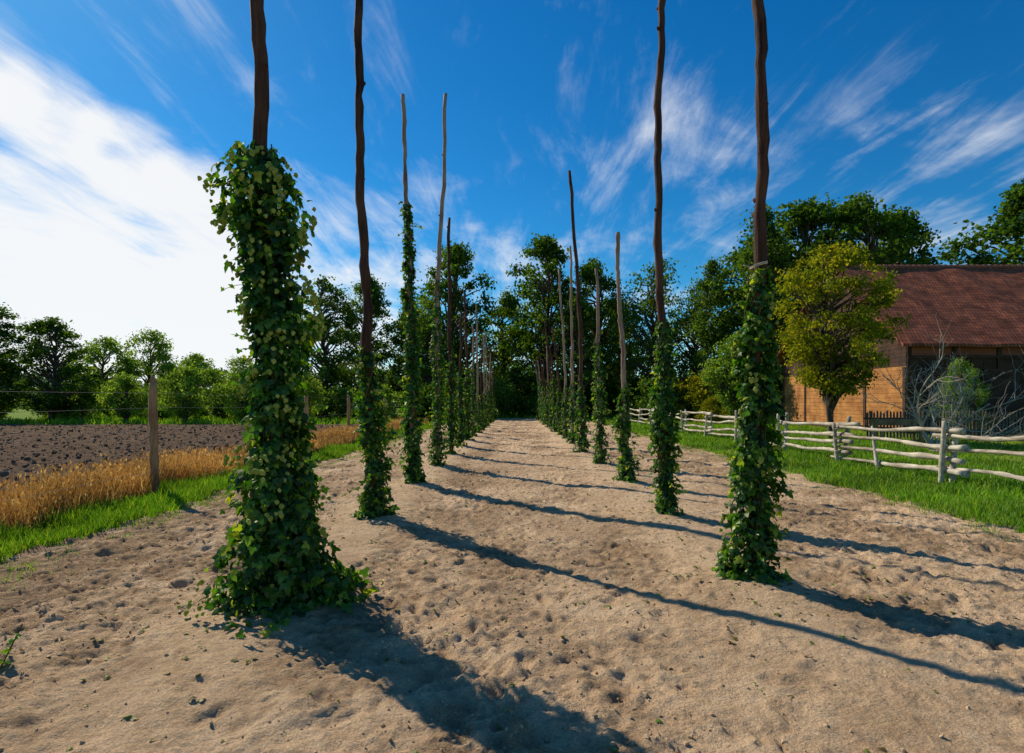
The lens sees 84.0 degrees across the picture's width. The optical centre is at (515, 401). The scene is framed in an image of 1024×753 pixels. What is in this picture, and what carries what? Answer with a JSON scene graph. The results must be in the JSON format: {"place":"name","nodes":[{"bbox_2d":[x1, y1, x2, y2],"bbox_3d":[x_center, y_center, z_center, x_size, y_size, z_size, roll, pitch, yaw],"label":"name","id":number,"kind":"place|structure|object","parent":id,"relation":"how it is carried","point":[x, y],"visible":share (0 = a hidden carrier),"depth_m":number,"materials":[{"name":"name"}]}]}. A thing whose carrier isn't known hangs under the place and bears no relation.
{"place":"outdoors","nodes":[
{"label":"outdoors","id":0,"kind":"place"},
{"bbox_2d":[0,403,1023,752],"bbox_3d":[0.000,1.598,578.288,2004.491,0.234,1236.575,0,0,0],"label":"ground","id":1,"kind":"structure","parent":0,"point":[870,699],"depth_m":3.98,"materials":[{"name":"soil"}]},
{"bbox_2d":[0,624,22,666],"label":"hop seedling","id":2,"kind":"object","parent":1,"relation":"on","point":[11,641],"visible":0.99,"depth_m":3.40,"materials":[{"name":"green plant"}]},
{"bbox_2d":[0,302,47,411],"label":"oak tree","id":3,"kind":"object","parent":1,"relation":"on","point":[5,401],"visible":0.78,"depth_m":44.89,"materials":[{"name":"green plant"}]},
{"bbox_2d":[0,316,107,420],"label":"oak tree","id":4,"kind":"object","parent":1,"relation":"on","point":[55,401],"visible":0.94,"depth_m":45.48,"materials":[{"name":"green plant"}]},
{"bbox_2d":[58,386,107,419],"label":"willow shrub","id":5,"kind":"object","parent":1,"relation":"on","point":[92,402],"visible":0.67,"depth_m":47.27,"materials":[{"name":"green plant"}]},
{"bbox_2d":[60,335,144,415],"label":"maple tree","id":6,"kind":"object","parent":1,"relation":"on","point":[110,343],"visible":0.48,"depth_m":59.08,"materials":[{"name":"green plant"}]},
{"bbox_2d":[93,371,148,421],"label":"pollard willow","id":7,"kind":"object","parent":1,"relation":"on","point":[123,405],"visible":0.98,"depth_m":42.54,"materials":[{"name":"green plant"}]},
{"bbox_2d":[113,327,180,396],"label":"maple tree","id":8,"kind":"object","parent":1,"relation":"on","point":[159,355],"visible":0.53,"depth_m":60.23,"materials":[{"name":"green plant"}]},
{"bbox_2d":[140,398,175,419],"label":"shrub","id":9,"kind":"object","parent":1,"relation":"on","point":[162,415],"visible":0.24,"depth_m":47.18,"materials":[{"name":"green plant"}]},
{"bbox_2d":[148,364,210,422],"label":"pollard willow","id":10,"kind":"object","parent":1,"relation":"on","point":[187,406],"visible":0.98,"depth_m":42.41,"materials":[{"name":"green plant"}]},
{"bbox_2d":[0,423,359,495],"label":"ploughed field clods","id":11,"kind":"object","parent":1,"relation":"on","point":[6,472],"visible":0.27,"depth_m":21.71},
{"bbox_2d":[155,352,225,414],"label":"maple tree","id":12,"kind":"object","parent":1,"relation":"on","point":[196,359],"visible":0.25,"depth_m":63.54,"materials":[{"name":"green plant"}]},
{"bbox_2d":[0,375,407,501],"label":"wire fence","id":13,"kind":"object","parent":1,"relation":"on","point":[153,433],"visible":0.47,"depth_m":9.56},
{"bbox_2d":[0,416,428,531],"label":"dry grass","id":14,"kind":"structure","parent":1,"relation":"on","point":[23,509],"depth_m":8.84,"materials":[{"name":"plant"}]},
{"bbox_2d":[201,396,231,419],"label":"shrub","id":15,"kind":"object","parent":1,"relation":"on","point":[214,408],"visible":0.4,"depth_m":47.67,"materials":[{"name":"green plant"}]},
{"bbox_2d":[201,368,250,421],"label":"pollard willow","id":16,"kind":"object","parent":1,"relation":"on","point":[232,400],"visible":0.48,"depth_m":42.02,"materials":[{"name":"green plant"}]},
{"bbox_2d":[201,356,254,401],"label":"maple tree","id":17,"kind":"object","parent":1,"relation":"on","point":[242,362],"visible":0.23,"depth_m":65.08,"materials":[{"name":"green plant"}]},
{"bbox_2d":[250,0,290,572],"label":"hop pole","id":18,"kind":"object","parent":1,"relation":"on","point":[261,87],"visible":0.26,"depth_m":4.49,"materials":[{"name":"brown wood"}]},
{"bbox_2d":[177,139,382,637],"bbox_3d":[-1.794,-0.216,4.613,1.306,3.752,1.576,0,0,31],"label":"hop plant","id":19,"kind":"object","parent":1,"relation":"on","point":[291,490],"visible":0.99,"depth_m":4.40,"materials":[{"name":"green plant"}]},
{"bbox_2d":[289,367,329,417],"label":"pollard willow","id":20,"kind":"object","parent":1,"relation":"on","point":[312,396],"visible":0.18,"depth_m":43.93,"materials":[{"name":"green plant"}]},
{"bbox_2d":[303,388,350,419],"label":"shrub","id":21,"kind":"object","parent":1,"relation":"on","point":[329,395],"visible":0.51,"depth_m":48.50,"materials":[{"name":"green plant"}]},
{"bbox_2d":[288,274,377,394],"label":"alder tree","id":22,"kind":"object","parent":1,"relation":"on","point":[327,368],"visible":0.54,"depth_m":57.25,"materials":[{"name":"green plant"}]},
{"bbox_2d":[1,358,678,408],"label":"distant trees","id":23,"kind":"object","parent":1,"relation":"on","point":[335,388],"depth_m":136.62,"materials":[{"name":"green plant"}]},
{"bbox_2d":[328,385,358,418],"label":"willow shrub","id":24,"kind":"object","parent":1,"relation":"on","point":[343,393],"visible":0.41,"depth_m":49.77,"materials":[{"name":"green plant"}]},
{"bbox_2d":[325,273,402,398],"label":"alder tree","id":25,"kind":"object","parent":1,"relation":"on","point":[377,298],"visible":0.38,"depth_m":59.07,"materials":[{"name":"green plant"}]},
{"bbox_2d":[354,0,378,510],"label":"hop pole","id":26,"kind":"object","parent":1,"relation":"on","point":[367,323],"visible":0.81,"depth_m":7.53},
{"bbox_2d":[343,339,401,519],"bbox_3d":[-1.917,0.384,7.602,0.702,2.436,0.645,0,0,-45],"label":"hop plant","id":27,"kind":"object","parent":1,"relation":"on","point":[372,449],"visible":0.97,"depth_m":7.50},
{"bbox_2d":[350,390,397,419],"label":"shrub","id":28,"kind":"object","parent":1,"relation":"on","point":[353,413],"visible":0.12,"depth_m":46.59,"materials":[{"name":"green plant"}]},
{"bbox_2d":[377,384,403,419],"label":"willow shrub","id":29,"kind":"object","parent":1,"relation":"on","point":[390,395],"visible":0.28,"depth_m":46.19,"materials":[{"name":"green plant"}]},
{"bbox_2d":[401,93,415,475],"bbox_3d":[-2.013,-2.025,10.719,0.318,7.552,0.184,0,0,0],"label":"hop pole","id":30,"kind":"object","parent":1,"relation":"on","point":[405,178],"visible":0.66,"depth_m":10.70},
{"bbox_2d":[396,190,427,483],"bbox_3d":[-1.967,-1.189,10.770,0.596,5.581,0.651,0,0,-22],"label":"hop plant","id":31,"kind":"object","parent":1,"relation":"on","point":[414,372],"visible":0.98,"depth_m":10.65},
{"bbox_2d":[371,305,453,406],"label":"oak tree","id":32,"kind":"object","parent":1,"relation":"on","point":[390,381],"visible":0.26,"depth_m":60.28,"materials":[{"name":"green plant"}]},
{"bbox_2d":[399,382,447,420],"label":"shrub","id":33,"kind":"object","parent":1,"relation":"on","point":[427,405],"visible":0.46,"depth_m":47.06,"materials":[{"name":"green plant"}]},
{"bbox_2d":[395,299,459,404],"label":"alder tree","id":34,"kind":"object","parent":1,"relation":"on","point":[426,372],"visible":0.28,"depth_m":56.39,"materials":[{"name":"green plant"}]},
{"bbox_2d":[424,277,449,466],"bbox_3d":[-1.888,-0.693,13.604,0.674,4.590,0.706,0,0,0],"label":"hop plant","id":35,"kind":"object","parent":1,"relation":"on","point":[437,417],"visible":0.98,"depth_m":13.54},
{"bbox_2d":[434,93,446,463],"bbox_3d":[-1.798,-2.800,13.603,0.320,9.108,0.190,0,0,0],"label":"hop pole","id":36,"kind":"object","parent":1,"relation":"on","point":[439,243],"visible":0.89,"depth_m":13.57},
{"bbox_2d":[447,217,453,451],"bbox_3d":[-1.904,-1.800,16.523,0.228,7.104,0.194,0,0,0],"label":"hop pole","id":37,"kind":"object","parent":1,"relation":"on","point":[449,296],"visible":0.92,"depth_m":16.48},
{"bbox_2d":[442,349,464,453],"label":"hop plant","id":38,"kind":"object","parent":1,"relation":"on","point":[451,434],"visible":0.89,"depth_m":16.47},
{"bbox_2d":[390,239,522,387],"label":"oak tree","id":39,"kind":"object","parent":1,"relation":"on","point":[460,256],"visible":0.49,"depth_m":60.26,"materials":[{"name":"green plant"}]},
{"bbox_2d":[458,312,462,443],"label":"hop pole","id":40,"kind":"object","parent":1,"relation":"on","point":[461,349],"visible":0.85,"depth_m":19.48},
{"bbox_2d":[454,367,468,445],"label":"hop plant","id":41,"kind":"object","parent":1,"relation":"on","point":[463,424],"visible":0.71,"depth_m":19.45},
{"bbox_2d":[463,292,469,439],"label":"hop pole","id":42,"kind":"object","parent":1,"relation":"on","point":[466,345],"visible":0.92,"depth_m":22.44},
{"bbox_2d":[462,366,475,439],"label":"hop plant","id":43,"kind":"object","parent":1,"relation":"on","point":[468,400],"visible":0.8,"depth_m":22.41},
{"bbox_2d":[445,377,500,412],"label":"shrub","id":44,"kind":"object","parent":1,"relation":"on","point":[475,389],"visible":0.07,"depth_m":55.94,"materials":[{"name":"green plant"}]},
{"bbox_2d":[472,325,474,431],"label":"hop pole","id":45,"kind":"object","parent":1,"relation":"on","point":[473,355],"visible":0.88,"depth_m":25.51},
{"bbox_2d":[470,363,478,436],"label":"hop plant","id":46,"kind":"object","parent":1,"relation":"on","point":[472,405],"visible":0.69,"depth_m":25.47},
{"bbox_2d":[475,305,478,431],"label":"hop pole","id":47,"kind":"object","parent":1,"relation":"on","point":[477,395],"visible":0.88,"depth_m":28.44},
{"bbox_2d":[474,395,484,432],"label":"hop plant","id":48,"kind":"object","parent":1,"relation":"on","point":[478,420],"visible":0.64,"depth_m":28.41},
{"bbox_2d":[480,343,482,427],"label":"hop pole","id":49,"kind":"object","parent":1,"relation":"on","point":[481,382],"visible":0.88,"depth_m":31.48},
{"bbox_2d":[483,335,485,419],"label":"hop pole","id":50,"kind":"object","parent":1,"relation":"on","point":[484,368],"visible":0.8,"depth_m":34.49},
{"bbox_2d":[482,393,489,427],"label":"hop plant","id":51,"kind":"object","parent":1,"relation":"on","point":[485,407],"visible":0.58,"depth_m":34.45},
{"bbox_2d":[485,331,487,420],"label":"hop pole","id":52,"kind":"object","parent":1,"relation":"on","point":[486,370],"visible":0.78,"depth_m":37.48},
{"bbox_2d":[485,375,523,417],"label":"willow shrub","id":53,"kind":"object","parent":1,"relation":"on","point":[503,392],"visible":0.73,"depth_m":56.27,"materials":[{"name":"green plant"}]},
{"bbox_2d":[469,290,542,409],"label":"oak tree","id":54,"kind":"object","parent":1,"relation":"on","point":[500,324],"visible":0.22,"depth_m":67.15,"materials":[{"name":"green plant"}]},
{"bbox_2d":[0,413,1023,589],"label":"grass","id":55,"kind":"structure","parent":1,"relation":"on","point":[150,504],"depth_m":10.77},
{"bbox_2d":[0,445,1023,752],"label":"soil clods","id":56,"kind":"object","parent":1,"relation":"on","point":[612,743],"visible":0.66,"depth_m":3.93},
{"bbox_2d":[487,364,538,416],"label":"shrub","id":57,"kind":"object","parent":1,"relation":"on","point":[515,376],"visible":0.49,"depth_m":57.90,"materials":[{"name":"green plant"}]},
{"bbox_2d":[9,451,1023,752],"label":"fallen leaves","id":58,"kind":"object","parent":1,"relation":"on","point":[505,619],"visible":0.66,"depth_m":4.31,"materials":[{"name":"green plant"}]},
{"bbox_2d":[518,378,563,416],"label":"shrub","id":59,"kind":"object","parent":1,"relation":"on","point":[531,402],"visible":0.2,"depth_m":56.30,"materials":[{"name":"green plant"}]},
{"bbox_2d":[543,383,549,426],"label":"hop plant","id":60,"kind":"object","parent":1,"relation":"on","point":[546,404],"visible":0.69,"depth_m":35.24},
{"bbox_2d":[488,232,606,392],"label":"oak tree","id":61,"kind":"object","parent":1,"relation":"on","point":[547,248],"visible":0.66,"depth_m":60.00,"materials":[{"name":"green plant"}]},
{"bbox_2d":[544,320,551,425],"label":"hop pole","id":62,"kind":"object","parent":1,"relation":"on","point":[549,360],"visible":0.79,"depth_m":32.26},
{"bbox_2d":[547,386,553,428],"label":"hop plant","id":63,"kind":"object","parent":1,"relation":"on","point":[550,414],"visible":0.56,"depth_m":32.26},
{"bbox_2d":[549,346,556,430],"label":"hop pole","id":64,"kind":"object","parent":1,"relation":"on","point":[553,380],"visible":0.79,"depth_m":29.28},
{"bbox_2d":[550,375,558,431],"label":"hop plant","id":65,"kind":"object","parent":1,"relation":"on","point":[553,427],"visible":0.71,"depth_m":29.28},
{"bbox_2d":[552,327,560,434],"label":"hop pole","id":66,"kind":"object","parent":1,"relation":"on","point":[557,370],"visible":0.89,"depth_m":26.30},
{"bbox_2d":[553,388,563,434],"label":"hop plant","id":67,"kind":"object","parent":1,"relation":"on","point":[558,416],"visible":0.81,"depth_m":26.27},
{"bbox_2d":[558,268,567,437],"bbox_3d":[1.920,-1.851,23.290,0.414,7.207,0.175,0,0,0],"label":"hop pole","id":68,"kind":"object","parent":1,"relation":"on","point":[564,356],"visible":0.92,"depth_m":23.25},
{"bbox_2d":[558,385,570,438],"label":"hop plant","id":69,"kind":"object","parent":1,"relation":"on","point":[565,414],"visible":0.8,"depth_m":23.22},
{"bbox_2d":[569,246,574,442],"bbox_3d":[1.996,-1.901,20.286,0.217,7.305,0.207,0,0,0],"label":"hop pole","id":70,"kind":"object","parent":1,"relation":"on","point":[572,346],"visible":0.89,"depth_m":20.24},
{"bbox_2d":[566,381,580,443],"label":"hop plant","id":71,"kind":"object","parent":1,"relation":"on","point":[571,414],"visible":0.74,"depth_m":20.21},
{"bbox_2d":[568,170,584,449],"bbox_3d":[1.830,-2.620,17.204,0.520,8.748,0.208,0,0,0],"label":"hop pole","id":72,"kind":"object","parent":1,"relation":"on","point":[579,315],"visible":0.96,"depth_m":17.17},
{"bbox_2d":[547,294,612,417],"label":"alder tree","id":73,"kind":"object","parent":1,"relation":"on","point":[586,353],"visible":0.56,"depth_m":55.56,"materials":[{"name":"green plant"}]},
{"bbox_2d":[570,372,590,452],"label":"hop plant","id":74,"kind":"object","parent":1,"relation":"on","point":[579,401],"visible":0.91,"depth_m":17.09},
{"bbox_2d":[569,378,611,415],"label":"shrub","id":75,"kind":"object","parent":1,"relation":"on","point":[591,405],"visible":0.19,"depth_m":57.81,"materials":[{"name":"green plant"}]},
{"bbox_2d":[530,257,651,399],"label":"oak tree","id":76,"kind":"object","parent":1,"relation":"on","point":[587,276],"visible":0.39,"depth_m":60.78,"materials":[{"name":"green plant"}]},
{"bbox_2d":[595,268,602,460],"bbox_3d":[2.063,-0.781,14.123,0.212,5.069,0.147,0,0,33],"label":"hop pole","id":77,"kind":"object","parent":1,"relation":"on","point":[597,312],"visible":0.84,"depth_m":14.10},
{"bbox_2d":[588,336,614,463],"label":"hop plant","id":78,"kind":"object","parent":1,"relation":"on","point":[602,433],"visible":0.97,"depth_m":14.04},
{"bbox_2d":[603,388,632,416],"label":"shrub","id":79,"kind":"object","parent":1,"relation":"on","point":[612,396],"visible":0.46,"depth_m":58.67,"materials":[{"name":"green plant"}]},
{"bbox_2d":[586,300,653,411],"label":"oak tree","id":80,"kind":"object","parent":1,"relation":"on","point":[646,362],"visible":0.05,"depth_m":66.81,"materials":[{"name":"green plant"}]},
{"bbox_2d":[615,232,628,475],"bbox_3d":[2.064,-0.766,11.019,0.274,5.036,0.168,0,0,0],"label":"hop pole","id":81,"kind":"object","parent":1,"relation":"on","point":[622,334],"visible":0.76,"depth_m":11.01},
{"bbox_2d":[610,381,643,482],"bbox_3d":[2.142,0.603,10.963,0.667,1.998,0.533,0,0,42],"label":"hop plant","id":82,"kind":"object","parent":1,"relation":"on","point":[625,450],"visible":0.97,"depth_m":10.91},
{"bbox_2d":[615,372,647,416],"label":"willow shrub","id":83,"kind":"object","parent":1,"relation":"on","point":[634,381],"visible":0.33,"depth_m":58.38,"materials":[{"name":"green plant"}]},
{"bbox_2d":[630,375,679,419],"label":"shrub","id":84,"kind":"object","parent":1,"relation":"on","point":[643,402],"visible":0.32,"depth_m":46.73,"materials":[{"name":"green plant"}]},
{"bbox_2d":[595,252,716,405],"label":"willow tree","id":85,"kind":"object","parent":1,"relation":"on","point":[645,311],"visible":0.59,"depth_m":55.84,"materials":[{"name":"green plant"}]},
{"bbox_2d":[653,0,668,511],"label":"hop pole","id":86,"kind":"object","parent":1,"relation":"on","point":[657,237],"visible":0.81,"depth_m":7.80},
{"bbox_2d":[643,320,687,515],"bbox_3d":[2.060,0.177,7.816,0.628,2.848,0.571,0,0,0],"label":"hop plant","id":87,"kind":"object","parent":1,"relation":"on","point":[668,502],"visible":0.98,"depth_m":7.75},
{"bbox_2d":[669,381,692,419],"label":"yellow shrub","id":88,"kind":"object","parent":1,"relation":"on","point":[680,394],"visible":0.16,"depth_m":47.62,"materials":[{"name":"green plant"}]},
{"bbox_2d":[647,275,735,388],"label":"willow tree","id":89,"kind":"object","parent":1,"relation":"on","point":[689,347],"visible":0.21,"depth_m":57.85,"materials":[{"name":"green plant"}]},
{"bbox_2d":[674,371,725,420],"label":"yellow shrub","id":90,"kind":"object","parent":1,"relation":"on","point":[694,396],"visible":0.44,"depth_m":45.64,"materials":[{"name":"green plant"}]},
{"bbox_2d":[671,257,742,408],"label":"birch tree","id":91,"kind":"object","parent":1,"relation":"on","point":[711,290],"visible":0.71,"depth_m":49.43,"materials":[{"name":"green plant"}]},
{"bbox_2d":[694,395,728,423],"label":"yellow shrub","id":92,"kind":"object","parent":1,"relation":"on","point":[706,407],"visible":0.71,"depth_m":39.87,"materials":[{"name":"green plant"}]},
{"bbox_2d":[693,331,782,420],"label":"maple tree","id":93,"kind":"object","parent":1,"relation":"on","point":[727,356],"visible":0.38,"depth_m":42.89,"materials":[{"name":"green plant"}]},
{"bbox_2d":[681,228,794,373],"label":"alder tree","id":94,"kind":"object","parent":1,"relation":"on","point":[733,258],"visible":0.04,"depth_m":57.33,"materials":[{"name":"green plant"}]},
{"bbox_2d":[702,371,780,420],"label":"shrub","id":95,"kind":"object","parent":1,"relation":"on","point":[727,380],"visible":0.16,"depth_m":43.77,"materials":[{"name":"green plant"}]},
{"bbox_2d":[711,260,793,586],"bbox_3d":[2.054,0.187,4.922,0.708,2.830,0.610,0,0,0],"label":"hop plant","id":96,"kind":"object","parent":1,"relation":"on","point":[745,469],"visible":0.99,"depth_m":4.84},
{"bbox_2d":[712,203,802,405],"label":"birch tree","id":97,"kind":"object","parent":1,"relation":"on","point":[775,241],"visible":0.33,"depth_m":46.39,"materials":[{"name":"green plant"}]},
{"bbox_2d":[746,0,769,571],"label":"hop pole","id":98,"kind":"object","parent":1,"relation":"on","point":[763,142],"visible":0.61,"depth_m":4.86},
{"bbox_2d":[761,364,782,419],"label":"shrub","id":99,"kind":"object","parent":1,"relation":"on","point":[780,388],"visible":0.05,"depth_m":44.53,"materials":[{"name":"green plant"}]},
{"bbox_2d":[717,192,878,368],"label":"oak tree","id":100,"kind":"object","parent":1,"relation":"on","point":[804,218],"visible":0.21,"depth_m":48.70,"materials":[{"name":"green plant"}]},
{"bbox_2d":[619,407,1023,482],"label":"rail fence","id":101,"kind":"object","parent":1,"relation":"on","point":[951,469],"visible":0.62,"depth_m":12.96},
{"bbox_2d":[770,238,910,438],"bbox_3d":[13.321,-2.501,23.732,5.263,8.640,6.139,0,0,31],"label":"linden tree","id":102,"kind":"object","parent":1,"relation":"on","point":[817,354],"visible":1,"depth_m":23.12,"materials":[{"name":"green plant"}]},
{"bbox_2d":[778,191,942,341],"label":"oak tree","id":103,"kind":"object","parent":1,"relation":"on","point":[864,213],"visible":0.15,"depth_m":48.41,"materials":[{"name":"green plant"}]},
{"bbox_2d":[849,206,941,264],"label":"oak tree","id":104,"kind":"object","parent":1,"relation":"on","point":[921,238],"visible":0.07,"depth_m":52.11,"materials":[{"name":"green plant"}]},
{"bbox_2d":[871,419,921,441],"bbox_3d":[15.250,1.150,22.670,1.900,0.900,0.540,0,0,0],"label":"garden bench","id":105,"kind":"object","parent":1,"relation":"on","point":[876,422],"visible":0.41,"depth_m":22.90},
{"bbox_2d":[775,265,1023,433],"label":"barn","id":106,"kind":"structure","parent":1,"relation":"on","point":[981,307],"depth_m":29.57,"materials":[{"name":"brown wood"}]},
{"bbox_2d":[852,319,1023,447],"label":"bare shrub","id":107,"kind":"object","parent":1,"relation":"on","point":[933,418],"visible":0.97,"depth_m":19.88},
{"bbox_2d":[863,410,1023,439],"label":"picket fence","id":108,"kind":"object","parent":1,"relation":"on","point":[870,415],"visible":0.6,"depth_m":24.00,"materials":[{"name":"brown wood"}]},
{"bbox_2d":[928,356,992,434],"bbox_3d":[19.647,-0.114,25.109,2.013,3.813,2.118,0,0,-39],"label":"bush","id":109,"kind":"object","parent":1,"relation":"on","point":[967,370],"visible":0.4,"depth_m":25.02,"materials":[{"name":"green plant"}]},
{"bbox_2d":[935,178,1023,264],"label":"oak tree","id":110,"kind":"object","parent":1,"relation":"on","point":[1010,220],"visible":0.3,"depth_m":51.91,"materials":[{"name":"green plant"}]},
{"bbox_2d":[0,0,1023,401],"label":"sky","id":111,"kind":"structure","parent":0,"point":[112,112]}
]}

